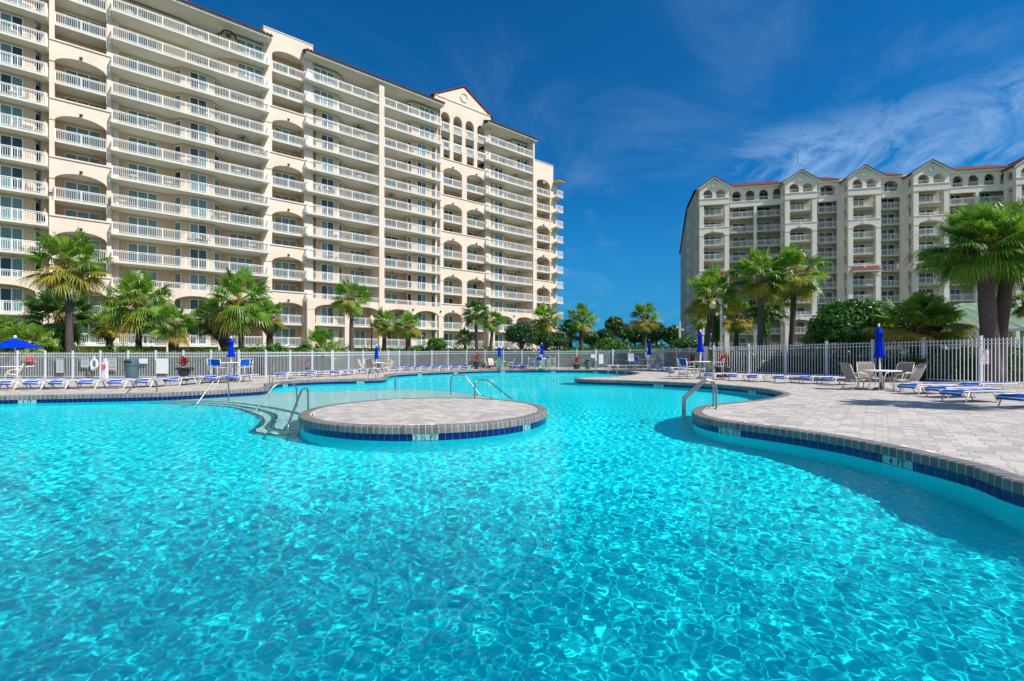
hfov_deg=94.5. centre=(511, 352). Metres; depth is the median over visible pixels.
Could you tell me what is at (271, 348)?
bush
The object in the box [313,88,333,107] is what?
window
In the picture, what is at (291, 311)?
window
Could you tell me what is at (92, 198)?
window
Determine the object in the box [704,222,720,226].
window
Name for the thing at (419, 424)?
rim marker
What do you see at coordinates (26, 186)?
balcony chair
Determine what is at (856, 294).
window
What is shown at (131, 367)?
litter bin
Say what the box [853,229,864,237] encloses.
window
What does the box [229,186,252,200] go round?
window
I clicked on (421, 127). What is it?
window
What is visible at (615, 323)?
broadleaf tree
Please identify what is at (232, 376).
sun lounger
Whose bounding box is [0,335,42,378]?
umbrella
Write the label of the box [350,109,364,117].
window
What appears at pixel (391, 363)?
patio chair
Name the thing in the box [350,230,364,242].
window
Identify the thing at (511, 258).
window
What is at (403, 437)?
island waterline tiles
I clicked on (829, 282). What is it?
window
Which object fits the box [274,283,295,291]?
window
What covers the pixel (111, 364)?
warning sign
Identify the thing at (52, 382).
sun lounger
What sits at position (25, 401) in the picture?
depth marker
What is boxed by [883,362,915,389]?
patio chair
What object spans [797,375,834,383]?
sun lounger
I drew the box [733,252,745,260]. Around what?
window
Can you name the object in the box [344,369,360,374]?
sun lounger
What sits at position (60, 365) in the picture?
notice board
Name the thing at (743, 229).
window
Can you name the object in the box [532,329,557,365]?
tree
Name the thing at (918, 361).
hedge
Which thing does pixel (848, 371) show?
patio chair
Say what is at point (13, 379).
sun lounger
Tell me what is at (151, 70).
window
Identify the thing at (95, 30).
window
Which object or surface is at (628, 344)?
distant woods
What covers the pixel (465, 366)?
sun lounger
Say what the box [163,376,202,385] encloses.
sun lounger
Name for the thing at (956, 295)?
window
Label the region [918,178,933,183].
window
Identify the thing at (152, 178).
window
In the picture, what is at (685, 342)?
bush
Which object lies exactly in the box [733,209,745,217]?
window
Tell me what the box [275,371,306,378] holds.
sun lounger
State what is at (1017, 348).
hedge
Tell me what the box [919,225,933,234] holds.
window
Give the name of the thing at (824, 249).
window
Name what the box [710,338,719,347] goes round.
window
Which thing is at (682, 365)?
chair
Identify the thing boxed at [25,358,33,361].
warning sign
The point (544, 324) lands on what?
palm tree
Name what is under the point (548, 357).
chair
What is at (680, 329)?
camera pole
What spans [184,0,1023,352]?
sky
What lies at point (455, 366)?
sun lounger
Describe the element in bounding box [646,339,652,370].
umbrella
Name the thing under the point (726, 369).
planter
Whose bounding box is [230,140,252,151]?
window
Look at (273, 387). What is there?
handrail
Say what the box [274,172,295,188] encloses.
window
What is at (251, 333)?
window
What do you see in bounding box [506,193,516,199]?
window
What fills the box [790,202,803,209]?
window
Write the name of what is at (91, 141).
window
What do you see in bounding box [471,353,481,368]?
planter
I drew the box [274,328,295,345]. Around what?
window
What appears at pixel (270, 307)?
palm tree
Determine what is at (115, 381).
sun lounger
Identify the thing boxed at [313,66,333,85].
window
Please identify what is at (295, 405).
handrail
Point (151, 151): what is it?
window
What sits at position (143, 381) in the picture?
sun lounger
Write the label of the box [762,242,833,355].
palm tree
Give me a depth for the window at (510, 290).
85.91 m
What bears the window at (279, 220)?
in the apartment tower
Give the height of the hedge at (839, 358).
2.059 m
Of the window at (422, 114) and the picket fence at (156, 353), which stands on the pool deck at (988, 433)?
the picket fence at (156, 353)
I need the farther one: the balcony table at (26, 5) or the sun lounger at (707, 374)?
the balcony table at (26, 5)
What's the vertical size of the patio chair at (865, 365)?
1.129 m
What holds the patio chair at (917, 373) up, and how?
on the pool deck at (988, 433)
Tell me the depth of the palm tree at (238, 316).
32.30 m
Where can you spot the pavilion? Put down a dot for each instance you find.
(972, 317)
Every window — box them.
[65,12,100,36]
[65,41,100,51]
[65,69,100,92]
[65,97,100,107]
[65,125,100,147]
[65,153,100,163]
[65,181,100,203]
[65,209,100,219]
[65,237,100,259]
[73,294,100,315]
[75,322,100,343]
[77,0,100,7]
[128,3,156,22]
[128,30,156,49]
[128,56,156,76]
[128,83,156,103]
[128,110,156,129]
[128,136,156,156]
[128,163,156,183]
[128,189,156,210]
[128,216,156,236]
[128,243,156,263]
[128,269,156,286]
[128,296,156,308]
[128,325,156,343]
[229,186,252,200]
[229,210,252,224]
[229,233,252,248]
[229,256,252,271]
[229,328,252,344]
[230,93,251,104]
[230,116,251,128]
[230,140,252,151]
[230,163,252,176]
[237,38,262,60]
[237,62,262,84]
[274,60,295,76]
[274,82,295,98]
[274,127,295,143]
[274,149,295,156]
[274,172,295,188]
[274,194,295,201]
[274,216,295,233]
[274,239,295,246]
[274,261,295,278]
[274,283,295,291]
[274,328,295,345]
[275,306,295,322]
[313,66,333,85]
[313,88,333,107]
[350,89,364,96]
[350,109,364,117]
[350,129,364,138]
[350,149,364,159]
[350,170,364,179]
[350,189,364,200]
[350,209,364,221]
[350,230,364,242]
[350,250,364,262]
[350,270,364,283]
[353,311,364,325]
[353,330,364,344]
[385,101,398,108]
[385,120,398,128]
[419,106,433,121]
[419,124,433,140]
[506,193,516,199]
[506,224,516,232]
[506,240,516,248]
[506,256,516,265]
[506,272,516,281]
[506,287,516,298]
[506,303,516,311]
[506,319,510,329]
[508,209,516,216]
[538,291,542,301]
[704,193,720,197]
[704,207,720,215]
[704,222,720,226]
[704,236,720,244]
[704,251,720,259]
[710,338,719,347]
[733,195,740,200]
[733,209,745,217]
[733,223,745,231]
[733,237,745,246]
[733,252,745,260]
[733,338,745,347]
[757,207,770,215]
[757,221,770,230]
[757,236,770,245]
[759,193,767,199]
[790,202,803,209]
[790,217,803,222]
[790,232,803,240]
[790,307,803,313]
[795,322,803,332]
[795,337,803,346]
[818,202,831,211]
[818,217,831,227]
[818,232,831,242]
[818,247,831,257]
[818,277,831,287]
[818,292,831,302]
[820,187,831,195]
[824,262,831,272]
[853,183,860,187]
[853,198,864,206]
[853,214,864,218]
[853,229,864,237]
[853,244,864,253]
[853,260,864,264]
[853,275,864,284]
[853,290,864,299]
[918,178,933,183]
[919,194,933,202]
[919,210,933,214]
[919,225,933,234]
[919,241,933,249]
[919,273,933,282]
[919,289,933,296]
[950,195,959,204]
[950,289,959,298]
[953,179,959,186]
[980,193,988,202]
[984,177,988,184]
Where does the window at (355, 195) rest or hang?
in the apartment tower
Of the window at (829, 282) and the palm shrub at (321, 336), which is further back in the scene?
the window at (829, 282)
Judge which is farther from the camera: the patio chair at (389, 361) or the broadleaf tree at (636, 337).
the broadleaf tree at (636, 337)
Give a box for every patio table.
[0,366,33,379]
[221,362,239,379]
[690,361,710,378]
[860,370,901,389]
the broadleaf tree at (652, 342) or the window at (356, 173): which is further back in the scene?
the broadleaf tree at (652, 342)
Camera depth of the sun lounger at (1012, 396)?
12.87 m
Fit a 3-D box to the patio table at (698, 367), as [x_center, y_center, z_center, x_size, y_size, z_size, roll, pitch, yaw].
[10.938,0.982,27.500,1.120,1.004,1.120,0,0,0]
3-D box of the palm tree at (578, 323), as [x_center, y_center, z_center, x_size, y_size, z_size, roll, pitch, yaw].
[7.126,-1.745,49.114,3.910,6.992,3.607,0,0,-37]
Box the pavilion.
[868,302,1023,354]
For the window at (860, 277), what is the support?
in the apartment block
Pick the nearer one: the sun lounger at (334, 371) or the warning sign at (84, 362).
the warning sign at (84, 362)
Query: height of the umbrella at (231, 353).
2.431 m
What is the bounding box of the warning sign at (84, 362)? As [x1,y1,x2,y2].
[81,358,88,366]
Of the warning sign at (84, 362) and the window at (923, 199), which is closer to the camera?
the warning sign at (84, 362)
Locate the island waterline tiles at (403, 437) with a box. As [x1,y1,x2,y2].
[299,417,546,440]
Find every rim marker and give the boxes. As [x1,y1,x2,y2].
[405,424,434,424]
[894,444,934,451]
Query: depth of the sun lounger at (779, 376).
23.64 m
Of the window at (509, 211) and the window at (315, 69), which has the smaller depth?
the window at (315, 69)
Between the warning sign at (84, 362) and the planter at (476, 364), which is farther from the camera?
the planter at (476, 364)
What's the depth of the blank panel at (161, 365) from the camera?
28.10 m
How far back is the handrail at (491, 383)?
16.94 m
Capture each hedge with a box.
[0,349,114,377]
[39,350,257,375]
[81,341,163,368]
[188,343,330,375]
[250,347,347,369]
[323,343,465,367]
[460,345,620,367]
[609,345,697,367]
[711,348,819,374]
[808,348,920,377]
[900,348,1022,381]
[927,337,977,358]
[961,335,1022,357]
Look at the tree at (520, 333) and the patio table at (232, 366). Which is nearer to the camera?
the patio table at (232, 366)
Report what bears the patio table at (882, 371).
on the pool deck at (988, 433)
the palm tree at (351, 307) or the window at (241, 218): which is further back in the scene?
the window at (241, 218)
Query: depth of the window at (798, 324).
89.47 m
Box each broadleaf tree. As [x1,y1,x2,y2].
[583,331,600,350]
[597,328,616,340]
[604,316,623,340]
[614,323,634,352]
[628,327,642,348]
[637,332,653,345]
[647,320,665,351]
[661,325,678,350]
[681,332,691,350]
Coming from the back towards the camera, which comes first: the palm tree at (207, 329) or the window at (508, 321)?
the window at (508, 321)
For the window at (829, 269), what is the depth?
89.42 m
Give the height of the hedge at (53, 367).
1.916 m
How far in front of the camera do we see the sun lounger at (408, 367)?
38.92 m
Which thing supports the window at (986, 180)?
in the apartment block
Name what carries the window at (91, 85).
in the apartment tower
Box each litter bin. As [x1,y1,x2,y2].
[123,359,139,377]
[584,359,590,368]
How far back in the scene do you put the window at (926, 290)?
84.87 m
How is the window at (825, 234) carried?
in the apartment block
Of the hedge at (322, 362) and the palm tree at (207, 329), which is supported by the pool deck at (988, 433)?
the hedge at (322, 362)
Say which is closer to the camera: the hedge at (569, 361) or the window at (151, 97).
the hedge at (569, 361)
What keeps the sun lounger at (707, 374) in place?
on the pool deck at (988, 433)
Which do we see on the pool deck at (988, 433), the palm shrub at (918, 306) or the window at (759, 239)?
the palm shrub at (918, 306)
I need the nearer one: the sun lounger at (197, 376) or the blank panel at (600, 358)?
the sun lounger at (197, 376)
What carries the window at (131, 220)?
in the apartment tower
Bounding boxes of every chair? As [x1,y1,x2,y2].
[5,362,26,378]
[13,119,22,128]
[18,242,26,250]
[19,92,28,99]
[25,182,33,191]
[207,359,223,380]
[210,359,227,381]
[233,359,250,380]
[237,358,252,379]
[365,359,376,371]
[382,359,392,370]
[383,359,394,371]
[488,358,497,367]
[496,358,503,369]
[536,356,542,361]
[542,356,550,367]
[549,356,555,368]
[677,358,687,378]
[679,358,693,379]
[712,358,724,378]
[838,362,870,389]
[856,362,882,388]
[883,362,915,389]
[893,363,927,392]
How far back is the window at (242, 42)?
57.16 m
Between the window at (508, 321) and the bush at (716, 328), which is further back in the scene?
the window at (508, 321)
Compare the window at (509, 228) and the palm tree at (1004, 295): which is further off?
the window at (509, 228)
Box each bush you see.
[256,343,287,374]
[410,344,426,365]
[426,337,446,355]
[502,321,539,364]
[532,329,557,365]
[552,330,573,350]
[594,337,623,349]
[670,336,697,365]
[711,314,719,353]
[763,311,769,352]
[806,297,898,356]
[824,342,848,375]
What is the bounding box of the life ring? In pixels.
[90,356,98,369]
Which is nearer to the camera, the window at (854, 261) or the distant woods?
the window at (854, 261)
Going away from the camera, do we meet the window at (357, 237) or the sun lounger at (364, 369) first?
the sun lounger at (364, 369)
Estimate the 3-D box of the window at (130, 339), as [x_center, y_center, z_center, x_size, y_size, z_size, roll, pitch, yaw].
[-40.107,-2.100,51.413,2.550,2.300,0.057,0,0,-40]
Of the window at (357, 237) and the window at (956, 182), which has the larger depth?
the window at (956, 182)
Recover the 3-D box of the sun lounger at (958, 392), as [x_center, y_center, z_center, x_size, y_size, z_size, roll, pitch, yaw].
[14.252,1.312,14.520,1.966,0.384,0.700,0,0,-10]
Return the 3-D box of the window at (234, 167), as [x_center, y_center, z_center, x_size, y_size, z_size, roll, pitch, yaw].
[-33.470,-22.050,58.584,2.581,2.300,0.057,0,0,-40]
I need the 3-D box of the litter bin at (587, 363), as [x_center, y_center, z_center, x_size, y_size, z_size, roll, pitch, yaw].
[7.136,1.024,44.486,0.587,0.952,0.609,0,0,-37]
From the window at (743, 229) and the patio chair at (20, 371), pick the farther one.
the window at (743, 229)
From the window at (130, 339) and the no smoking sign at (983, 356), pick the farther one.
the window at (130, 339)
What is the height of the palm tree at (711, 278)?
9.033 m
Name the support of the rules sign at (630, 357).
attached to the picket fence at (635, 352)
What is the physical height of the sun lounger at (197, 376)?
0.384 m
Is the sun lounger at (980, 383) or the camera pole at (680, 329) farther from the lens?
the camera pole at (680, 329)
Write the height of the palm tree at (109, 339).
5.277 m
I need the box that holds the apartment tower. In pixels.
[0,0,565,357]
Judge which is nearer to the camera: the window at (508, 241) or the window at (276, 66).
the window at (276, 66)
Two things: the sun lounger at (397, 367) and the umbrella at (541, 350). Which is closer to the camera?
the sun lounger at (397, 367)
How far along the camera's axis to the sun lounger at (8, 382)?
19.04 m
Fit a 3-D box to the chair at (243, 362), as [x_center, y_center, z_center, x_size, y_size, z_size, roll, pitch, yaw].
[-14.516,0.904,25.432,0.594,1.194,0.590,0,0,25]
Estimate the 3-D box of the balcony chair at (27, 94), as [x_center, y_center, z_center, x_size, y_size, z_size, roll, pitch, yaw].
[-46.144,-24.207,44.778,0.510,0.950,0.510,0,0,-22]
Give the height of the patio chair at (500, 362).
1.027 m
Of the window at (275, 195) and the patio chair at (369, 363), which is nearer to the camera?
the patio chair at (369, 363)
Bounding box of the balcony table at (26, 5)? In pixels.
[21,2,30,7]
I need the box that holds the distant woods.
[564,338,675,352]
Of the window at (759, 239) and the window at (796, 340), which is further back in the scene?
the window at (759, 239)
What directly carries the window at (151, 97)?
in the apartment tower
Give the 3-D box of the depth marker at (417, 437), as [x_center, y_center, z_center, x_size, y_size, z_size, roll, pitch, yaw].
[-1.756,1.711,9.607,0.514,0.132,0.026,0,0,-9]
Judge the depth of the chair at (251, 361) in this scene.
26.73 m
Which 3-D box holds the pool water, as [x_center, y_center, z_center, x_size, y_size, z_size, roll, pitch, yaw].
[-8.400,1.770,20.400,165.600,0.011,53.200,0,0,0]
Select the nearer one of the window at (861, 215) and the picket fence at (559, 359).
the picket fence at (559, 359)
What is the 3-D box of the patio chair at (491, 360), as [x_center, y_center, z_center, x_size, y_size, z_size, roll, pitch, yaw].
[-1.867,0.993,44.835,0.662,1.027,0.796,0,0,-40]
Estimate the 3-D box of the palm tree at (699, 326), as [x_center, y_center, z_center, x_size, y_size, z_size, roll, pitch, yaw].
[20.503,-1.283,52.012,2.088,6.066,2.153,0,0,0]
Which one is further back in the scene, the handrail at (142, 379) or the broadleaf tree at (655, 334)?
the broadleaf tree at (655, 334)
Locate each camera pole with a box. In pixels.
[676,322,683,337]
[715,306,726,351]
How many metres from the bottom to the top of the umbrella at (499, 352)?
2.197 m
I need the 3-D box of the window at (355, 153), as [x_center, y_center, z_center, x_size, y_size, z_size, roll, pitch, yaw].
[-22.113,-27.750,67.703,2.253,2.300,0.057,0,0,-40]
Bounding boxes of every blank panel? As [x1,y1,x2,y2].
[139,358,147,363]
[156,358,167,373]
[599,354,602,363]
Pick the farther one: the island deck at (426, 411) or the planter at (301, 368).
the planter at (301, 368)
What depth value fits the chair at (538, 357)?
42.30 m
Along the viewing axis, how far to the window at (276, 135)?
61.16 m
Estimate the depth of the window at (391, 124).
71.03 m
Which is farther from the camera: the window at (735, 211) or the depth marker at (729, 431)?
the window at (735, 211)
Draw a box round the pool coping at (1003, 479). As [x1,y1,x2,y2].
[0,369,1023,495]
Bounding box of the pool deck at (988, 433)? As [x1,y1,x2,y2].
[0,368,1023,475]
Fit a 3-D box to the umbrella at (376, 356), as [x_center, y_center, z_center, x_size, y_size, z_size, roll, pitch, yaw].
[-10.882,0.397,38.000,0.520,2.206,0.512,0,0,-41]
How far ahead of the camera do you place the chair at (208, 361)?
25.97 m
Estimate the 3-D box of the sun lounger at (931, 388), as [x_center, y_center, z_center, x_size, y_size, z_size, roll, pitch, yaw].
[15.086,1.312,16.046,1.966,0.384,0.700,0,0,-12]
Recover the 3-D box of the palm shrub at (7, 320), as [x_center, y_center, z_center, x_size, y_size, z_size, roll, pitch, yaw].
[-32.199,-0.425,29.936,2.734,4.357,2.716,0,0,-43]
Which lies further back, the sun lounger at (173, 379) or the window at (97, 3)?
the window at (97, 3)
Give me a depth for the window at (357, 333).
67.90 m
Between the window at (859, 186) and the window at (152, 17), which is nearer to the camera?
the window at (152, 17)
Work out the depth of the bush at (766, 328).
38.86 m
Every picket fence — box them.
[0,350,333,377]
[334,349,594,373]
[595,346,704,370]
[713,336,1023,384]
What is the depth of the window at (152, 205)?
51.40 m
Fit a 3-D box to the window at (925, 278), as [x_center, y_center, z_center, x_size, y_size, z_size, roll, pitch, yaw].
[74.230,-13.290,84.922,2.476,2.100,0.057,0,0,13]
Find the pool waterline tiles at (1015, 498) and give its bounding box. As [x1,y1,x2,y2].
[0,371,1023,505]
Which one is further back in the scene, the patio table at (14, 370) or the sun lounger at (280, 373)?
the sun lounger at (280, 373)
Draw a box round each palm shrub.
[0,314,30,358]
[0,321,64,364]
[296,325,343,365]
[453,327,474,350]
[791,332,828,358]
[859,289,978,358]
[895,302,978,357]
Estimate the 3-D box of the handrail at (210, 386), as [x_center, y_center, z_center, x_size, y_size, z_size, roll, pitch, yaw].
[-10.842,1.517,17.029,0.077,1.180,1.696,0,0,11]
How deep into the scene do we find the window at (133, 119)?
51.29 m
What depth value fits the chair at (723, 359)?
27.21 m
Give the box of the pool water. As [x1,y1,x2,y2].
[0,372,1023,680]
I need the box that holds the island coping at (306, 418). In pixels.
[298,397,547,433]
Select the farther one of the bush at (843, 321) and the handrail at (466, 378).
the bush at (843, 321)
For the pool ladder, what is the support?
on the pool deck at (988, 433)
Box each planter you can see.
[174,353,195,380]
[296,356,309,375]
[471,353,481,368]
[572,355,580,368]
[686,350,699,371]
[713,352,732,377]
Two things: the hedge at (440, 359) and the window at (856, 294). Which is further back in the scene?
the window at (856, 294)
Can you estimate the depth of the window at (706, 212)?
92.94 m
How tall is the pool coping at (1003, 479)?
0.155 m
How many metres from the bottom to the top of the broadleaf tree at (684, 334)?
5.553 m
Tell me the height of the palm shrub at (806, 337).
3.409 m
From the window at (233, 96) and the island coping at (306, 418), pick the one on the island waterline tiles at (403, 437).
the island coping at (306, 418)
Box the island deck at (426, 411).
[310,398,537,424]
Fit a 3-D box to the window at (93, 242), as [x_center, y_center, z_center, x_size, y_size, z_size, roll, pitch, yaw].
[-44.289,-10.625,48.866,2.747,2.250,0.057,0,0,-40]
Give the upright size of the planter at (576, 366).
1.350 m
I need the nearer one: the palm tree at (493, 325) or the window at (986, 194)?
the palm tree at (493, 325)
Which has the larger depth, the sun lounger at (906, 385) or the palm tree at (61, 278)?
the palm tree at (61, 278)
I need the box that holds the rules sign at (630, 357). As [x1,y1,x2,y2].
[628,354,633,360]
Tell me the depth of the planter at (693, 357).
37.88 m
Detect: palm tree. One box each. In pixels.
[7,225,115,352]
[13,288,103,354]
[86,307,130,351]
[89,268,175,351]
[146,300,202,357]
[193,303,232,352]
[197,266,276,352]
[250,300,286,346]
[327,277,373,368]
[368,307,398,369]
[392,309,424,369]
[460,297,490,366]
[481,308,505,350]
[528,303,563,352]
[556,320,584,352]
[562,302,599,352]
[624,302,661,352]
[680,263,746,371]
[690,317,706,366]
[719,295,757,355]
[726,247,797,354]
[745,295,790,355]
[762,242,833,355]
[901,196,1023,381]
[947,198,1023,381]
[1010,290,1023,319]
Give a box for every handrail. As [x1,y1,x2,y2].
[126,378,157,392]
[196,378,228,403]
[255,382,297,410]
[287,387,308,432]
[450,374,479,394]
[474,379,511,398]
[682,379,718,419]
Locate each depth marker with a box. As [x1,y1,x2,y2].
[18,400,35,403]
[413,434,437,440]
[522,424,529,430]
[718,427,740,435]
[882,455,912,469]
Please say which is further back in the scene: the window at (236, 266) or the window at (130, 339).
the window at (236, 266)
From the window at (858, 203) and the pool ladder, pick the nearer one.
the pool ladder
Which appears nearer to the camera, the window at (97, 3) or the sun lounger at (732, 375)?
the sun lounger at (732, 375)
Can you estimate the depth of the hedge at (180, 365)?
30.10 m
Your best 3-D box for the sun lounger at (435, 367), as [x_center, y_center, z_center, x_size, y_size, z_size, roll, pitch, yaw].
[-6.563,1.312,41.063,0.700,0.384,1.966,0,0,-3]
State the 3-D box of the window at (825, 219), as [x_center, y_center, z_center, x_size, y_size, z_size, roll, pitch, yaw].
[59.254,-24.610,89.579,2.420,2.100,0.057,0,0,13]
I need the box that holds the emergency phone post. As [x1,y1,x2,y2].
[101,358,107,378]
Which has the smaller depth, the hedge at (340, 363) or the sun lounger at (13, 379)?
the sun lounger at (13, 379)
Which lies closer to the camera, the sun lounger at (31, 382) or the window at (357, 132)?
the sun lounger at (31, 382)
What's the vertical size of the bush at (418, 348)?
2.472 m
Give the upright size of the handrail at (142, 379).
1.157 m
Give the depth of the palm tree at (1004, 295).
24.34 m
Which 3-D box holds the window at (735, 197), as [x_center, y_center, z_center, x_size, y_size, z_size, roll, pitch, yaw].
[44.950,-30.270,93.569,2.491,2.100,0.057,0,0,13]
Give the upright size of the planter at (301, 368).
1.421 m
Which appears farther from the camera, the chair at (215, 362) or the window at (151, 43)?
the window at (151, 43)
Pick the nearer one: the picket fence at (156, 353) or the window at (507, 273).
the picket fence at (156, 353)
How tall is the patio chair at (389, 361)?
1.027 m
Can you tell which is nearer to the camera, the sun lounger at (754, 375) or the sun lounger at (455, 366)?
the sun lounger at (754, 375)
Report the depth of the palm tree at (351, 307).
36.76 m
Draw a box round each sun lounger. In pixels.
[0,379,27,387]
[0,379,46,390]
[22,378,80,389]
[47,378,104,389]
[77,378,130,388]
[106,378,153,388]
[133,377,170,387]
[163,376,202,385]
[185,375,214,383]
[202,374,236,383]
[225,374,258,382]
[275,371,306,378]
[304,370,330,377]
[329,370,353,375]
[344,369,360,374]
[358,368,376,373]
[369,367,386,372]
[392,366,405,371]
[404,366,414,370]
[431,366,440,370]
[451,365,459,369]
[460,365,470,369]
[650,366,671,370]
[665,367,689,370]
[668,370,699,376]
[679,368,705,373]
[703,372,737,379]
[726,373,756,380]
[747,374,783,381]
[772,375,810,383]
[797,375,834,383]
[819,376,856,385]
[896,383,955,394]
[923,385,990,398]
[939,389,1015,403]
[958,382,1018,392]
[995,393,1023,409]
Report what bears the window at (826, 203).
in the apartment block
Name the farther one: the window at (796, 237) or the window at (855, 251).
the window at (796, 237)
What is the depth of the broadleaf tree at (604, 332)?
82.70 m
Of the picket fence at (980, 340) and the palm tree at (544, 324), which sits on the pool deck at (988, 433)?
the picket fence at (980, 340)
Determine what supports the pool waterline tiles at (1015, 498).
attached to the pool coping at (1003, 479)
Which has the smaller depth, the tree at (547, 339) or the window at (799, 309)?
the tree at (547, 339)
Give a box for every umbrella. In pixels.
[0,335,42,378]
[227,336,236,380]
[373,344,379,371]
[497,346,501,368]
[539,343,543,368]
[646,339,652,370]
[695,330,704,378]
[873,324,888,389]
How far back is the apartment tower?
58.17 m
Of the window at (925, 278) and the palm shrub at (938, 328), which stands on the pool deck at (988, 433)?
the palm shrub at (938, 328)
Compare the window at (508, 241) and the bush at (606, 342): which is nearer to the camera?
the bush at (606, 342)
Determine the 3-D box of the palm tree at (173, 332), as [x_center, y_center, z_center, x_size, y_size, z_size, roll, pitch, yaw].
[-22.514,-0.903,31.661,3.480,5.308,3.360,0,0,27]
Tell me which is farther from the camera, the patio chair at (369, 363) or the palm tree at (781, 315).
the palm tree at (781, 315)
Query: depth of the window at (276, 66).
61.12 m
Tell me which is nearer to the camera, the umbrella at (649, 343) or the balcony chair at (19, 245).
the umbrella at (649, 343)
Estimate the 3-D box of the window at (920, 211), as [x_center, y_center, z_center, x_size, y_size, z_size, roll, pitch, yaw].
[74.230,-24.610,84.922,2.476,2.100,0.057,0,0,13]
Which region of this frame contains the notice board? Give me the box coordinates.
[56,358,64,372]
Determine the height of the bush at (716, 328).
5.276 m
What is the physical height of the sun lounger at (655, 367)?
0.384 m
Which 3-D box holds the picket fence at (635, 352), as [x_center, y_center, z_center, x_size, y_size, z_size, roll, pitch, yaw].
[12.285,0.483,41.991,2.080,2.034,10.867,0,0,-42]
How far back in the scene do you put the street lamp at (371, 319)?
41.93 m
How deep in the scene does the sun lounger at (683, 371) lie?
29.88 m
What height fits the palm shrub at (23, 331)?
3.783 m
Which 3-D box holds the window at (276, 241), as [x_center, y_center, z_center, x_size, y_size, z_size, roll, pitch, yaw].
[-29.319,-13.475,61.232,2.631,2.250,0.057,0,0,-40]
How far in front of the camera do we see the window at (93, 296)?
49.36 m
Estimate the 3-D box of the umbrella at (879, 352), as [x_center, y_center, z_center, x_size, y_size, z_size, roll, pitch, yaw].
[15.009,0.144,19.319,0.520,2.712,0.512,-2,-1,42]
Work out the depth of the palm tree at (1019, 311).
30.20 m
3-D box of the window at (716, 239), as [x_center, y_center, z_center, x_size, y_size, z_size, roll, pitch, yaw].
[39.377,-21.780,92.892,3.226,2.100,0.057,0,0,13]
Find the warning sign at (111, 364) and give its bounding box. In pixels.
[107,358,115,370]
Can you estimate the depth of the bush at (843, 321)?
30.30 m
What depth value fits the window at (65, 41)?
48.85 m
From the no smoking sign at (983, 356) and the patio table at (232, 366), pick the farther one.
the patio table at (232, 366)
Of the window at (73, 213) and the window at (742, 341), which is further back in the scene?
the window at (742, 341)
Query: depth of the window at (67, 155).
48.84 m
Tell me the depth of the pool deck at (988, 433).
12.80 m
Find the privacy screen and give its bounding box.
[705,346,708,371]
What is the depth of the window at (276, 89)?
61.16 m
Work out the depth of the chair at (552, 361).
43.21 m
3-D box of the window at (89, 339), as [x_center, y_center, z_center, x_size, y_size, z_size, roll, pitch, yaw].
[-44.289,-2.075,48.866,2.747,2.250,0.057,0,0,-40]
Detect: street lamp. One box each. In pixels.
[369,315,374,358]
[709,300,716,371]
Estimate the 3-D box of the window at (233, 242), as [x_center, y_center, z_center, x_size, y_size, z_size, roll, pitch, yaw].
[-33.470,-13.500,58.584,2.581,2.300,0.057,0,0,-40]
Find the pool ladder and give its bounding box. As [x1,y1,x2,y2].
[608,366,625,376]
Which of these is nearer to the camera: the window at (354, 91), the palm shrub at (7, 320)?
the palm shrub at (7, 320)
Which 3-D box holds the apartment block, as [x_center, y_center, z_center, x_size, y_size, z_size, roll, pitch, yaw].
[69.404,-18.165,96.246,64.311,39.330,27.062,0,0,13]
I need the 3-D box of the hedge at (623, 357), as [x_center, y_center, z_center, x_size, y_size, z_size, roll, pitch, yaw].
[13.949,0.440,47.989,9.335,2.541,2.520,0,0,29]
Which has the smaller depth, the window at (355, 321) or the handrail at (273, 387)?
the handrail at (273, 387)
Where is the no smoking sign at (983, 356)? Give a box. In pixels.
[979,349,988,363]
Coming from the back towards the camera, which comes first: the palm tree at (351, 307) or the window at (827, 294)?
the window at (827, 294)
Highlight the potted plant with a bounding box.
[37,214,44,222]
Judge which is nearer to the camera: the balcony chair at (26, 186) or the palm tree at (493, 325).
the balcony chair at (26, 186)
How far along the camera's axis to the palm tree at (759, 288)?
36.14 m
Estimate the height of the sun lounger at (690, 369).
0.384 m
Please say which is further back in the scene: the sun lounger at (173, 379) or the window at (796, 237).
the window at (796, 237)
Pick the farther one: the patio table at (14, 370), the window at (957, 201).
the window at (957, 201)

